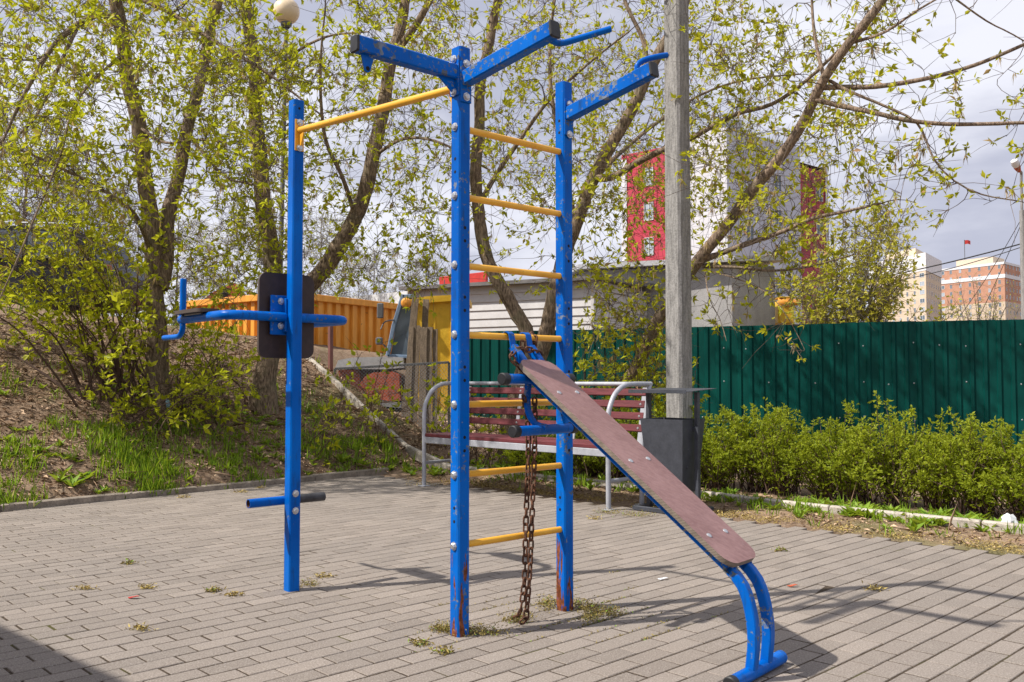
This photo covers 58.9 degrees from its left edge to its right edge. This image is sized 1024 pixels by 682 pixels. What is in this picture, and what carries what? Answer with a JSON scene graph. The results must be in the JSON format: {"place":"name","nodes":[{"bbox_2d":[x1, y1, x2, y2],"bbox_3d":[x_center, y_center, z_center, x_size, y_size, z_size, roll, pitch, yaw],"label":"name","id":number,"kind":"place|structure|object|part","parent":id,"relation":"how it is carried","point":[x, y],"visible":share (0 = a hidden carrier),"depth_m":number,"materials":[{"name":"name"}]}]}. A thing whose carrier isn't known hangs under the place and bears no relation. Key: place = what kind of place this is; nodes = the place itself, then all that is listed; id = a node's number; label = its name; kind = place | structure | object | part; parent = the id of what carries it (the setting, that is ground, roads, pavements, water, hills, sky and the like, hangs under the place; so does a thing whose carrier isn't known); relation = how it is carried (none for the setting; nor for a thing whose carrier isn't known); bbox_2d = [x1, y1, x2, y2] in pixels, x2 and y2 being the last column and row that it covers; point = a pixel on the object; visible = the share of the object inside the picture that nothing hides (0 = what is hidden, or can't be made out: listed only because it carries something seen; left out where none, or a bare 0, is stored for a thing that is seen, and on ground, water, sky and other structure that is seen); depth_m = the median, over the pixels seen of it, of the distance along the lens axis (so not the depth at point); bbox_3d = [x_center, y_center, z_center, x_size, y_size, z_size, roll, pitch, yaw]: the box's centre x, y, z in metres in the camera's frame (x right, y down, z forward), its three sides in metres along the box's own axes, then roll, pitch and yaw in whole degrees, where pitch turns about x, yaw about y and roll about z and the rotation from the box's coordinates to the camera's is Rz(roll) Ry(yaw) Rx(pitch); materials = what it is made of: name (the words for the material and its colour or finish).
{"place":"outdoors","nodes":[
{"label":"outdoors","id":0,"kind":"place"},
{"bbox_2d":[0,475,1023,681],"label":"paving","id":1,"kind":"structure","parent":0,"point":[14,661],"depth_m":4.39,"materials":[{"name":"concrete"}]},
{"bbox_2d":[70,585,96,589],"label":"catkin clump","id":2,"kind":"object","parent":1,"relation":"on","point":[86,587],"visible":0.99,"depth_m":4.54,"materials":[{"name":"beige plant"}]},
{"bbox_2d":[120,558,138,564],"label":"catkin clump","id":3,"kind":"object","parent":1,"relation":"on","point":[128,561],"visible":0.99,"depth_m":5.16,"materials":[{"name":"beige plant"}]},
{"bbox_2d":[125,622,158,631],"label":"catkin clump","id":4,"kind":"object","parent":1,"relation":"on","point":[139,626],"visible":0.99,"depth_m":3.80,"materials":[{"name":"beige plant"}]},
{"bbox_2d":[138,582,158,588],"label":"catkin clump","id":5,"kind":"object","parent":1,"relation":"on","point":[146,586],"visible":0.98,"depth_m":4.55,"materials":[{"name":"beige plant"}]},
{"bbox_2d":[203,585,226,593],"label":"catkin clump","id":6,"kind":"object","parent":1,"relation":"on","point":[213,589],"visible":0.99,"depth_m":4.49,"materials":[{"name":"beige plant"}]},
{"bbox_2d":[220,589,245,596],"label":"catkin clump","id":7,"kind":"object","parent":1,"relation":"on","point":[235,593],"visible":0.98,"depth_m":4.41,"materials":[{"name":"beige plant"}]},
{"bbox_2d":[314,572,337,578],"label":"catkin clump","id":8,"kind":"object","parent":1,"relation":"on","point":[324,575],"visible":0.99,"depth_m":4.82,"materials":[{"name":"beige plant"}]},
{"bbox_2d":[162,19,668,637],"bbox_3d":[-0.731,0.018,4.222,2.740,2.522,1.161,-2,-3,36],"label":"workout frame","id":9,"kind":"object","parent":1,"relation":"on","point":[286,319],"visible":1,"depth_m":4.12,"materials":[{"name":"blue paint"}]},
{"bbox_2d":[509,331,542,624],"bbox_3d":[0.060,0.581,3.946,0.134,1.262,0.265,-1,-2,12],"label":"rusty chain","id":10,"kind":"object","parent":9,"relation":"hanging from","point":[528,548],"visible":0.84,"depth_m":3.91,"materials":[{"name":"brown metal"}]},
{"bbox_2d":[408,636,434,647],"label":"catkin clump","id":11,"kind":"object","parent":1,"relation":"on","point":[414,641],"visible":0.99,"depth_m":3.59,"materials":[{"name":"plant"}]},
{"bbox_2d":[428,645,459,656],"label":"catkin clump","id":12,"kind":"object","parent":1,"relation":"on","point":[446,651],"visible":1,"depth_m":3.47,"materials":[{"name":"plant"}]},
{"bbox_2d":[280,480,727,652],"bbox_3d":[0.040,1.297,6.360,2.409,0.063,5.778,0,-2,0],"label":"moss","id":13,"kind":"object","parent":1,"relation":"on","point":[446,627],"visible":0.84,"depth_m":4.01,"materials":[{"name":"green plant"}]},
{"bbox_2d":[418,381,652,510],"bbox_3d":[0.144,0.890,8.323,2.413,1.038,0.625,-2,-3,45],"label":"park bench","id":14,"kind":"object","parent":1,"relation":"on","point":[548,445],"visible":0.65,"depth_m":8.21,"materials":[{"name":"brown wood"}]},
{"bbox_2d":[587,515,601,519],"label":"catkin clump","id":15,"kind":"object","parent":1,"relation":"on","point":[595,518],"visible":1,"depth_m":6.82,"materials":[{"name":"beige plant"}]},
{"bbox_2d":[497,331,787,681],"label":"sit up bench","id":16,"kind":"object","parent":1,"relation":"on","point":[713,536],"visible":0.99,"depth_m":3.46,"materials":[{"name":"brown wood"}]},
{"bbox_2d":[628,388,715,513],"bbox_3d":[1.289,0.869,7.282,0.422,0.980,0.560,2,-3,-45],"label":"litter bin","id":17,"kind":"object","parent":1,"relation":"on","point":[673,446],"visible":0.85,"depth_m":7.14,"materials":[{"name":"paint"}]},
{"bbox_2d":[771,545,789,551],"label":"catkin clump","id":18,"kind":"object","parent":1,"relation":"on","point":[777,549],"visible":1,"depth_m":5.55,"materials":[{"name":"beige plant"}]},
{"bbox_2d":[861,579,890,591],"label":"catkin clump","id":19,"kind":"object","parent":1,"relation":"on","point":[876,588],"visible":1,"depth_m":4.52,"materials":[{"name":"beige plant"}]},
{"bbox_2d":[0,303,1023,554],"bbox_3d":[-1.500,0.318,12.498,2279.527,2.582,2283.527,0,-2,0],"label":"ground","id":20,"kind":"structure","parent":0,"point":[320,351],"depth_m":9.23,"materials":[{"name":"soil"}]},
{"bbox_2d":[0,95,120,239],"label":"bare tree","id":21,"kind":"object","parent":20,"relation":"on","point":[26,212],"visible":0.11,"depth_m":34.03,"materials":[{"name":"plant"}]},
{"bbox_2d":[0,221,144,313],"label":"parked car","id":22,"kind":"object","parent":20,"relation":"on","point":[124,256],"visible":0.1,"depth_m":14.38,"materials":[{"name":"grey glass"}]},
{"bbox_3d":[-8.201,-1.547,14.391,0.940,0.482,0.155,0,-2,0],"label":"side window","id":23,"kind":"part","parent":22,"relation":"part of","materials":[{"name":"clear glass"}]},
{"bbox_3d":[-7.238,-1.539,14.388,0.987,0.466,0.150,0,-2,0],"label":"side window","id":24,"kind":"part","parent":22,"relation":"part of","materials":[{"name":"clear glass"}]},
{"bbox_2d":[32,180,143,316],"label":"bare tree","id":25,"kind":"object","parent":20,"relation":"on","point":[135,241],"visible":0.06,"depth_m":42.34,"materials":[{"name":"plant"}]},
{"bbox_2d":[0,153,197,407],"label":"leafy shrub","id":26,"kind":"object","parent":20,"relation":"on","point":[112,359],"visible":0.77,"depth_m":9.44,"materials":[{"name":"green plant"}]},
{"bbox_2d":[59,336,266,446],"bbox_3d":[-3.488,0.622,9.280,2.047,1.331,1.527,0,-2,0],"label":"leafy shrub","id":27,"kind":"object","parent":20,"relation":"on","point":[191,387],"visible":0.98,"depth_m":9.24,"materials":[{"name":"green plant"}]},
{"bbox_2d":[126,208,224,325],"bbox_3d":[-13.314,-2.270,36.076,4.577,6.507,4.324,0,-2,-7],"label":"bare tree","id":28,"kind":"object","parent":20,"relation":"on","point":[177,289],"visible":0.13,"depth_m":35.96,"materials":[{"name":"plant"}]},
{"bbox_2d":[0,467,388,511],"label":"kerb","id":29,"kind":"structure","parent":20,"relation":"on","point":[9,507],"depth_m":8.30,"materials":[{"name":"concrete"}]},
{"bbox_2d":[137,285,267,428],"bbox_3d":[-3.414,0.310,10.144,1.410,1.864,2.303,1,-3,-21],"label":"leafy shrub","id":30,"kind":"object","parent":20,"relation":"on","point":[208,348],"visible":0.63,"depth_m":9.97,"materials":[{"name":"green plant"}]},
{"bbox_2d":[0,0,443,412],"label":"box elder tree","id":31,"kind":"object","parent":20,"relation":"on","point":[129,74],"visible":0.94,"depth_m":8.98,"materials":[{"name":"green plant"}]},
{"bbox_2d":[181,214,263,299],"bbox_3d":[-10.344,-1.944,33.141,3.724,5.603,3.941,1,-3,-15],"label":"bare tree","id":32,"kind":"object","parent":20,"relation":"on","point":[211,248],"visible":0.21,"depth_m":32.96,"materials":[{"name":"plant"}]},
{"bbox_2d":[206,283,250,298],"bbox_3d":[-7.113,-0.424,23.772,1.971,1.959,3.134,0,-2,0],"label":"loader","id":33,"kind":"object","parent":20,"relation":"on","point":[225,294],"visible":0.07,"depth_m":22.57,"materials":[{"name":"metal"}]},
{"bbox_2d":[273,0,299,270],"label":"globe lamp","id":34,"kind":"object","parent":20,"relation":"on","point":[288,10],"visible":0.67,"depth_m":14.09,"materials":[{"name":"metal"}]},
{"bbox_2d":[186,294,397,353],"bbox_3d":[-4.655,-0.153,19.424,3.820,1.349,3.382,-2,-3,37],"label":"skip container","id":35,"kind":"object","parent":20,"relation":"on","point":[360,328],"visible":0.3,"depth_m":18.52,"materials":[{"name":"orange metal"}]},
{"bbox_2d":[164,0,489,414],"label":"box elder tree","id":36,"kind":"object","parent":20,"relation":"on","point":[326,266],"visible":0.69,"depth_m":10.47,"materials":[{"name":"green plant"}]},
{"bbox_2d":[283,207,372,299],"bbox_3d":[-8.088,-2.317,38.178,4.768,6.778,4.504,1,-3,-22],"label":"bare tree","id":37,"kind":"object","parent":20,"relation":"on","point":[321,245],"visible":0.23,"depth_m":38.07,"materials":[{"name":"plant"}]},
{"bbox_2d":[328,326,332,372],"bbox_3d":[-3.203,0.196,16.006,0.074,1.073,0.074,-2,-3,45],"label":"steel post","id":38,"kind":"object","parent":20,"relation":"on","point":[330,345],"visible":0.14,"depth_m":15.98,"materials":[{"name":"brown metal"}]},
{"bbox_2d":[279,338,435,465],"bbox_3d":[-1.776,0.727,10.356,1.805,1.642,1.870,0,-2,-10],"label":"leafy shrub","id":39,"kind":"object","parent":20,"relation":"on","point":[365,414],"visible":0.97,"depth_m":10.16,"materials":[{"name":"green plant"}]},
{"bbox_2d":[334,240,417,296],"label":"bare tree","id":40,"kind":"object","parent":20,"relation":"on","point":[374,271],"visible":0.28,"depth_m":43.98,"materials":[{"name":"plant"}]},
{"bbox_2d":[333,361,449,428],"bbox_3d":[-1.720,0.873,12.972,1.670,1.171,0.040,0,-2,0],"label":"wire fence","id":41,"kind":"object","parent":20,"relation":"on","point":[395,365],"visible":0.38,"depth_m":12.97,"materials":[{"name":"metal"}]},
{"bbox_2d":[336,294,471,410],"bbox_3d":[-1.897,0.405,16.385,2.258,2.668,2.025,0,-2,0],"label":"old truck","id":42,"kind":"object","parent":20,"relation":"on","point":[440,321],"visible":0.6,"depth_m":15.60,"materials":[{"name":"yellow metal"}]},
{"bbox_3d":[-1.918,-0.253,15.625,0.510,1.117,0.060,0,-2,0],"label":"window frame","id":43,"kind":"part","parent":42,"relation":"part of","materials":[{"name":"blue paint"}]},
{"bbox_3d":[-1.896,-0.249,15.650,0.382,1.014,0.010,0,-2,0],"label":"door window","id":44,"kind":"part","parent":42,"relation":"part of","materials":[{"name":"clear glass"}]},
{"bbox_2d":[405,326,413,418],"bbox_3d":[-1.509,0.559,13.338,0.082,1.559,0.230,0,-2,8],"label":"board","id":45,"kind":"object","parent":20,"relation":"on","point":[410,344],"visible":0.62,"depth_m":13.38,"materials":[{"name":"grey wood"}]},
{"bbox_2d":[401,298,418,416],"bbox_3d":[-1.512,0.337,13.408,0.103,1.970,0.323,-2,-3,37],"label":"board","id":46,"kind":"object","parent":20,"relation":"on","point":[413,315],"visible":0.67,"depth_m":13.48,"materials":[{"name":"grey wood"}]},
{"bbox_2d":[411,325,420,423],"bbox_3d":[-1.423,0.555,13.359,0.106,1.588,0.231,0,-2,7],"label":"board","id":47,"kind":"object","parent":20,"relation":"on","point":[416,346],"visible":0.63,"depth_m":13.37,"materials":[{"name":"grey wood"}]},
{"bbox_2d":[347,272,487,303],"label":"hall","id":48,"kind":"structure","parent":20,"relation":"on","point":[385,297],"depth_m":37.49,"materials":[{"name":"red paint"}]},
{"bbox_2d":[418,327,427,427],"bbox_3d":[-1.311,0.578,13.317,0.120,1.586,0.219,0,-2,0],"label":"board","id":49,"kind":"object","parent":20,"relation":"on","point":[423,341],"visible":0.7,"depth_m":13.34,"materials":[{"name":"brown wood"}]},
{"bbox_2d":[397,254,450,290],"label":"bare tree","id":50,"kind":"object","parent":20,"relation":"on","point":[416,273],"visible":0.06,"depth_m":45.77,"materials":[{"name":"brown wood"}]},
{"bbox_2d":[422,299,428,326],"bbox_3d":[-1.316,0.360,13.467,0.102,1.985,0.251,-1,-2,14],"label":"board","id":51,"kind":"object","parent":20,"relation":"on","point":[425,312],"visible":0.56,"depth_m":13.56,"materials":[{"name":"brown wood"}]},
{"bbox_2d":[426,327,432,431],"bbox_3d":[-1.219,0.582,13.337,0.094,1.591,0.219,0,-2,0],"label":"board","id":52,"kind":"object","parent":20,"relation":"on","point":[429,342],"visible":0.58,"depth_m":13.38,"materials":[{"name":"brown wood"}]},
{"bbox_2d":[418,351,450,450],"bbox_3d":[-0.933,0.973,12.019,0.867,1.866,2.116,0,-2,0],"label":"leafy shrub","id":53,"kind":"object","parent":20,"relation":"on","point":[438,407],"visible":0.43,"depth_m":11.43,"materials":[{"name":"green plant"}]},
{"bbox_2d":[432,329,437,432],"bbox_3d":[-1.137,0.599,13.357,0.081,1.562,0.224,0,-2,-4],"label":"board","id":54,"kind":"object","parent":20,"relation":"on","point":[434,347],"visible":0.59,"depth_m":13.40,"materials":[{"name":"brown wood"}]},
{"bbox_2d":[357,367,593,466],"bbox_3d":[-0.229,1.020,10.488,2.999,1.426,1.564,0,-2,0],"label":"leafy shrub","id":55,"kind":"object","parent":20,"relation":"on","point":[482,429],"visible":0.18,"depth_m":10.44,"materials":[{"name":"green plant"}]},
{"bbox_2d":[0,297,1023,538],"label":"grass","id":56,"kind":"structure","parent":20,"relation":"on","point":[147,466],"depth_m":8.71,"materials":[{"name":"green plant"}]},
{"bbox_2d":[0,377,1023,531],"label":"weeds","id":57,"kind":"object","parent":20,"relation":"on","point":[919,521],"visible":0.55,"depth_m":8.18,"materials":[{"name":"green plant"}]},
{"bbox_2d":[398,275,654,331],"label":"white garage","id":58,"kind":"structure","parent":20,"relation":"on","point":[488,312],"depth_m":20.00,"materials":[{"name":"white metal"}]},
{"bbox_2d":[383,0,879,464],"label":"box elder tree","id":59,"kind":"object","parent":20,"relation":"on","point":[604,161],"visible":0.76,"depth_m":10.53,"materials":[{"name":"green plant"}]},
{"bbox_2d":[573,301,710,475],"bbox_3d":[1.223,0.582,9.739,1.879,1.948,1.626,0,-2,10],"label":"leafy shrub","id":60,"kind":"object","parent":20,"relation":"on","point":[659,403],"visible":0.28,"depth_m":9.54,"materials":[{"name":"green plant"}]},
{"bbox_2d":[306,358,1023,533],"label":"edging kerb","id":61,"kind":"structure","parent":20,"relation":"on","point":[410,450],"depth_m":7.61,"materials":[{"name":"concrete"}]},
{"bbox_2d":[664,0,692,417],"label":"concrete pole","id":62,"kind":"object","parent":20,"relation":"on","point":[678,263],"visible":0.76,"depth_m":8.69,"materials":[{"name":"concrete"}]},
{"bbox_2d":[572,255,786,326],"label":"grey shed","id":63,"kind":"structure","parent":20,"relation":"on","point":[762,312],"depth_m":21.38,"materials":[{"name":"metal"}]},
{"bbox_2d":[406,474,1023,554],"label":"fallen catkins","id":64,"kind":"object","parent":20,"relation":"on","point":[613,499],"visible":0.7,"depth_m":6.74,"materials":[{"name":"brown plant"}]},
{"bbox_2d":[621,103,829,323],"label":"office tower","id":65,"kind":"structure","parent":20,"relation":"on","point":[748,249],"depth_m":76.97,"materials":[{"name":"brick"}]},
{"bbox_2d":[644,167,652,185],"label":"window","id":66,"kind":"structure","parent":65,"relation":"in","point":[651,169],"depth_m":77.50,"materials":[{"name":"grey glass"}]},
{"bbox_2d":[644,202,653,220],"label":"window","id":67,"kind":"structure","parent":65,"relation":"in","point":[648,207],"depth_m":77.41,"materials":[{"name":"grey glass"}]},
{"bbox_2d":[644,237,653,254],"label":"window","id":68,"kind":"structure","parent":65,"relation":"in","point":[649,245],"depth_m":77.29,"materials":[{"name":"grey glass"}]},
{"bbox_2d":[746,225,753,240],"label":"window","id":69,"kind":"structure","parent":65,"relation":"in","point":[749,227],"depth_m":74.32,"materials":[{"name":"grey glass"}]},
{"bbox_2d":[774,174,781,191],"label":"window","id":70,"kind":"structure","parent":65,"relation":"in","point":[780,187],"depth_m":77.28,"materials":[{"name":"grey glass"}]},
{"bbox_2d":[774,209,781,226],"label":"window","id":71,"kind":"structure","parent":65,"relation":"in","point":[779,212],"depth_m":76.97,"materials":[{"name":"grey glass"}]},
{"bbox_2d":[775,279,782,296],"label":"window","id":72,"kind":"structure","parent":65,"relation":"in","point":[779,290],"depth_m":76.71,"materials":[{"name":"glass"}]},
{"bbox_2d":[816,187,822,201],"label":"window","id":73,"kind":"structure","parent":65,"relation":"in","point":[819,191],"depth_m":81.42,"materials":[{"name":"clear glass"}]},
{"bbox_2d":[816,218,823,234],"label":"window","id":74,"kind":"structure","parent":65,"relation":"in","point":[818,226],"depth_m":81.15,"materials":[{"name":"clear glass"}]},
{"bbox_2d":[816,251,823,267],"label":"window","id":75,"kind":"structure","parent":65,"relation":"in","point":[818,259],"depth_m":81.00,"materials":[{"name":"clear glass"}]},
{"bbox_2d":[469,319,1023,451],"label":"sheet fence","id":76,"kind":"object","parent":20,"relation":"on","point":[930,369],"visible":0.51,"depth_m":13.38,"materials":[{"name":"metal"}]},
{"bbox_2d":[491,390,1023,520],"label":"clipped hedge","id":77,"kind":"object","parent":20,"relation":"on","point":[980,476],"visible":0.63,"depth_m":7.34,"materials":[{"name":"green plant"}]},
{"bbox_2d":[775,297,798,324],"bbox_3d":[7.286,0.471,24.289,1.600,3.215,1.526,0,-2,0],"label":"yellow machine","id":78,"kind":"object","parent":20,"relation":"on","point":[778,318],"visible":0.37,"depth_m":23.70,"materials":[{"name":"yellow metal"}]},
{"bbox_2d":[572,0,1023,470],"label":"box elder tree","id":79,"kind":"object","parent":20,"relation":"on","point":[704,254],"visible":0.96,"depth_m":8.55,"materials":[{"name":"green plant"}]},
{"bbox_2d":[769,176,961,324],"bbox_3d":[7.845,-1.002,20.261,3.980,5.838,3.246,-1,-3,26],"label":"flowering bush","id":80,"kind":"object","parent":20,"relation":"on","point":[882,305],"visible":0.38,"depth_m":19.77,"materials":[{"name":"green plant"}]},
{"bbox_2d":[869,248,941,321],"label":"apartment block","id":81,"kind":"structure","parent":20,"relation":"on","point":[929,285],"depth_m":308.75,"materials":[{"name":"beige brick"}]},
{"bbox_2d":[941,240,1020,320],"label":"apartment block","id":82,"kind":"structure","parent":20,"relation":"on","point":[1009,273],"depth_m":345.88,"materials":[{"name":"beige brick"}]},
{"bbox_2d":[950,271,1020,319],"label":"round tree","id":83,"kind":"object","parent":20,"relation":"on","point":[986,309],"visible":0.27,"depth_m":40.13,"materials":[{"name":"green plant"}]},
{"bbox_2d":[1001,513,1017,522],"bbox_3d":[3.357,1.226,6.127,0.135,0.128,0.098,0,-2,0],"label":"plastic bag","id":84,"kind":"object","parent":20,"relation":"on","point":[1011,518],"visible":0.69,"depth_m":6.10,"materials":[{"name":"white plastic"}]},
{"bbox_2d":[1011,159,1023,318],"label":"road lamp","id":85,"kind":"object","parent":20,"relation":"on","point":[1015,163],"visible":0.84,"depth_m":28.09,"materials":[{"name":"metal"}]},
{"bbox_2d":[775,244,1019,293],"bbox_3d":[12.324,-2.418,34.132,0.044,0.790,13.990,1,-3,-31],"label":"overhead cable","id":86,"kind":"object","parent":85,"relation":"attached to","point":[954,260],"visible":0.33,"depth_m":29.89,"materials":[{"name":"black metal"}]},
{"bbox_2d":[782,247,1019,293],"bbox_3d":[11.770,-2.287,33.126,0.028,0.921,12.993,2,-3,-40],"label":"overhead cable","id":87,"kind":"object","parent":85,"relation":"attached to","point":[953,267],"visible":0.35,"depth_m":29.59,"materials":[{"name":"black metal"}]},
{"bbox_2d":[957,223,1018,319],"bbox_3d":[15.147,-1.407,30.586,0.020,4.950,5.255,1,-3,-18],"label":"overhead cable","id":88,"kind":"object","parent":85,"relation":"attached to","point":[989,272],"visible":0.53,"depth_m":29.45,"materials":[{"name":"black metal"}]},
{"bbox_2d":[977,227,1019,319],"bbox_3d":[15.199,-1.419,29.086,0.020,4.883,2.500,2,-3,-36],"label":"overhead cable","id":89,"kind":"object","parent":85,"relation":"attached to","point":[998,276],"visible":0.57,"depth_m":28.79,"materials":[{"name":"black metal"}]},
{"bbox_2d":[0,0,1023,324],"label":"sky","id":90,"kind":"structure","parent":0,"point":[988,227],"materials":[{"name":"white"}]}
]}

